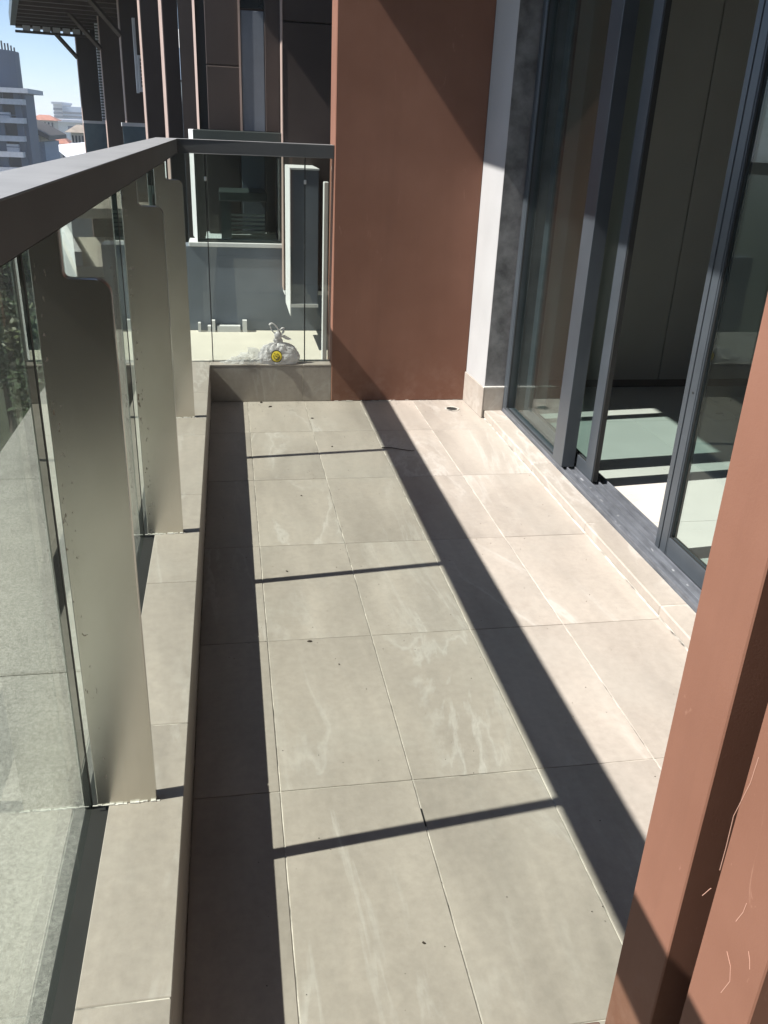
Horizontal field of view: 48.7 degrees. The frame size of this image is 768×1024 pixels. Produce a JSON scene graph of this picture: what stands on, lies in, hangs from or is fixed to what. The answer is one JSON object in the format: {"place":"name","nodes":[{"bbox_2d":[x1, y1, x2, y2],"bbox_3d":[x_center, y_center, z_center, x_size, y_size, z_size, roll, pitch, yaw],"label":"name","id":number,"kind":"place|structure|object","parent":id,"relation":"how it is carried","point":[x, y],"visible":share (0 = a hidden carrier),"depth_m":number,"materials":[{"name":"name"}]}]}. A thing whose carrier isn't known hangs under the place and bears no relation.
{"place":"outdoors","nodes":[
{"label":"outdoors","id":0,"kind":"place"},
{"bbox_2d":[0,366,28,451],"bbox_3d":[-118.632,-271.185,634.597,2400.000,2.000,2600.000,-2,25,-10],"label":"ground","id":1,"kind":"structure","parent":0,"point":[5,434],"depth_m":52.78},
{"bbox_2d":[0,250,33,314],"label":"broadleaf tree","id":2,"kind":"object","parent":1,"relation":"on","point":[6,274],"visible":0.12,"depth_m":54.51,"materials":[{"name":"green plant"}]},
{"bbox_2d":[0,290,34,432],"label":"broadleaf tree","id":3,"kind":"object","parent":1,"relation":"on","point":[5,354],"visible":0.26,"depth_m":47.46,"materials":[{"name":"green plant"}]},
{"bbox_2d":[0,301,38,365],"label":"broadleaf tree","id":4,"kind":"object","parent":1,"relation":"on","point":[13,324],"visible":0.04,"depth_m":44.62,"materials":[{"name":"green plant"}]},
{"bbox_2d":[0,41,42,296],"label":"apartment tower","id":5,"kind":"structure","parent":1,"relation":"on","point":[19,142],"depth_m":60.88,"materials":[{"name":"grey concrete"}]},
{"bbox_2d":[13,123,17,135],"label":"window","id":6,"kind":"structure","parent":5,"relation":"in","point":[14,124],"depth_m":60.62,"materials":[{"name":"grey glass"}]},
{"bbox_2d":[13,157,21,166],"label":"window","id":7,"kind":"structure","parent":5,"relation":"in","point":[17,160],"depth_m":61.47,"materials":[{"name":"grey glass"}]},
{"bbox_2d":[3,311,42,409],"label":"broadleaf tree","id":8,"kind":"object","parent":1,"relation":"on","point":[38,359],"visible":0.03,"depth_m":42.08,"materials":[{"name":"green plant"}]},
{"bbox_2d":[7,370,44,423],"bbox_3d":[-14.210,-3.125,38.464,5.487,7.661,5.651,24,32,39],"label":"broadleaf tree","id":9,"kind":"object","parent":1,"relation":"on","point":[18,412],"visible":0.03,"depth_m":35.42,"materials":[{"name":"green plant"}]},
{"bbox_2d":[37,120,66,161],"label":"gabled house","id":10,"kind":"structure","parent":1,"relation":"on","point":[48,135],"depth_m":73.85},
{"bbox_2d":[56,138,71,157],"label":"villa","id":11,"kind":"object","parent":1,"relation":"on","point":[65,141],"visible":0.02,"depth_m":96.77,"materials":[{"name":"red tile"}]},
{"bbox_2d":[65,125,83,142],"bbox_3d":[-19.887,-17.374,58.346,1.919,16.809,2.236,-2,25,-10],"label":"villa","id":12,"kind":"object","parent":1,"relation":"on","point":[77,133],"visible":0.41,"depth_m":54.44,"materials":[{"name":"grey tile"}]},
{"bbox_2d":[58,142,92,276],"bbox_3d":[-9.525,-4.343,30.814,3.565,16.525,6.000,-2,25,-10],"label":"white canopy","id":13,"kind":"object","parent":1,"relation":"on","point":[80,227],"visible":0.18,"depth_m":27.07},
{"bbox_2d":[177,0,331,333],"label":"neighbour house","id":14,"kind":"structure","parent":1,"relation":"on","point":[256,70],"depth_m":5.19,"materials":[{"name":"grey glass"}]},
{"bbox_2d":[0,0,80,116],"label":"sky","id":15,"kind":"structure","parent":0,"point":[47,66],"materials":[{"name":"blue"}]},
{"bbox_2d":[0,387,92,1023],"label":"concrete ledge","id":16,"kind":"object","parent":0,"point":[42,809],"visible":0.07,"depth_m":1.86,"materials":[{"name":"grey concrete"}]},
{"bbox_2d":[36,115,61,129],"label":"villa","id":17,"kind":"object","parent":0,"point":[50,120],"visible":0.09,"depth_m":130.46,"materials":[{"name":"red tile"}]},
{"bbox_2d":[51,102,81,119],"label":"hotel block","id":18,"kind":"structure","parent":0,"point":[63,110],"depth_m":261.13,"materials":[{"name":"grey concrete"}]},
{"bbox_2d":[58,119,82,140],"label":"long hall","id":19,"kind":"structure","parent":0,"point":[64,125],"depth_m":174.55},
{"bbox_2d":[9,0,188,278],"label":"wing","id":20,"kind":"structure","parent":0,"point":[126,55],"depth_m":10.51,"materials":[{"name":"black metal"}]},
{"bbox_2d":[61,225,102,276],"bbox_3d":[-3.351,-3.283,10.568,1.100,0.280,2.600,-7,26,-21],"label":"wing ledge","id":21,"kind":"object","parent":20,"relation":"attached to","point":[83,254],"visible":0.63,"depth_m":9.91,"materials":[{"name":"beige paint"}]},
{"bbox_2d":[78,205,97,217],"bbox_3d":[-3.619,-4.164,11.230,1.100,0.280,2.600,-7,26,-21],"label":"wing ledge","id":22,"kind":"object","parent":20,"relation":"attached to","point":[92,212],"depth_m":10.05,"materials":[{"name":"beige paint"}]},
{"bbox_2d":[181,86,188,231],"bbox_3d":[-1.453,-2.498,6.478,0.050,1.407,0.360,-7,26,-21],"label":"side window","id":23,"kind":"structure","parent":20,"relation":"in","point":[181,86],"depth_m":6.57,"materials":[{"name":"glass"}]},
{"bbox_2d":[182,400,687,1023],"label":"floor","id":24,"kind":"structure","parent":0,"point":[508,722],"depth_m":2.10,"materials":[{"name":"tile"}]},
{"bbox_2d":[42,359,330,1023],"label":"balcony kerb","id":25,"kind":"structure","parent":24,"relation":"on","point":[120,956],"depth_m":1.53,"materials":[{"name":"tile"}]},
{"bbox_2d":[0,137,334,808],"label":"balcony railing","id":26,"kind":"object","parent":25,"relation":"on","point":[115,349],"visible":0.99,"depth_m":1.44,"materials":[{"name":"grey metal"}]},
{"bbox_2d":[258,322,299,364],"bbox_3d":[-0.547,-0.877,4.423,0.223,0.212,0.071,-2,25,-10],"label":"plastic bag","id":27,"kind":"object","parent":25,"relation":"on","point":[278,351],"visible":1,"depth_m":4.43,"materials":[{"name":"white plastic"}]},
{"bbox_2d":[190,319,327,359],"bbox_3d":[-0.780,-0.866,5.234,0.965,0.410,1.125,-2,25,-10],"label":"cream ledge","id":28,"kind":"object","parent":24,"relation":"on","point":[232,342],"visible":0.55,"depth_m":5.38,"materials":[{"name":"paint"}]},
{"bbox_2d":[321,181,328,358],"bbox_3d":[-0.317,-1.234,4.553,0.026,1.004,0.040,-2,25,-10],"label":"white upright","id":29,"kind":"object","parent":28,"relation":"on","point":[325,267],"visible":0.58,"depth_m":4.51,"materials":[{"name":"white metal"}]},
{"bbox_2d":[382,447,413,450],"bbox_3d":[0.064,-0.291,3.922,0.154,0.008,0.016,7,25,10],"label":"twig","id":30,"kind":"object","parent":24,"relation":"on","point":[397,448],"visible":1,"depth_m":3.92,"materials":[{"name":"brown wood"}]},
{"bbox_2d":[327,0,496,400],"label":"red wall","id":31,"kind":"structure","parent":24,"relation":"on","point":[410,83],"depth_m":4.20,"materials":[{"name":"paint"}]},
{"bbox_2d":[229,402,655,1010],"bbox_3d":[0.085,0.150,2.952,1.374,0.002,3.643,-2,25,-10],"label":"grit","id":32,"kind":"object","parent":24,"relation":"on","point":[481,620],"visible":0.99,"depth_m":2.54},
{"bbox_2d":[445,406,458,410],"bbox_3d":[0.364,-0.551,4.536,0.076,0.008,0.076,-2,25,-10],"label":"floor drain","id":33,"kind":"object","parent":24,"relation":"on","point":[451,408],"visible":1,"depth_m":4.54,"materials":[{"name":"metal"}]},
{"bbox_2d":[463,0,595,417],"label":"white wall","id":34,"kind":"structure","parent":24,"relation":"on","point":[517,30],"depth_m":4.05,"materials":[{"name":"beige paint"}]},
{"bbox_2d":[484,410,695,648],"bbox_3d":[0.858,0.204,2.864,0.094,0.040,3.485,-2,25,-10],"label":"sill step","id":35,"kind":"object","parent":24,"relation":"on","point":[669,606],"visible":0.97,"depth_m":3.08,"materials":[{"name":"tile"}]},
{"bbox_2d":[501,0,767,612],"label":"sliding door","id":36,"kind":"structure","parent":24,"relation":"on","point":[671,559],"depth_m":3.23,"materials":[{"name":"metal"}]},
{"bbox_2d":[605,294,767,1023],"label":"red wall","id":37,"kind":"structure","parent":24,"relation":"on","point":[694,949],"depth_m":1.05,"materials":[{"name":"red paint"}]},
{"bbox_2d":[537,386,746,564],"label":"room floor","id":38,"kind":"structure","parent":0,"point":[639,438],"depth_m":4.03,"materials":[{"name":"tile"}]},
{"bbox_2d":[548,0,767,387],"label":"room wall","id":39,"kind":"structure","parent":0,"point":[705,57],"depth_m":4.58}
]}

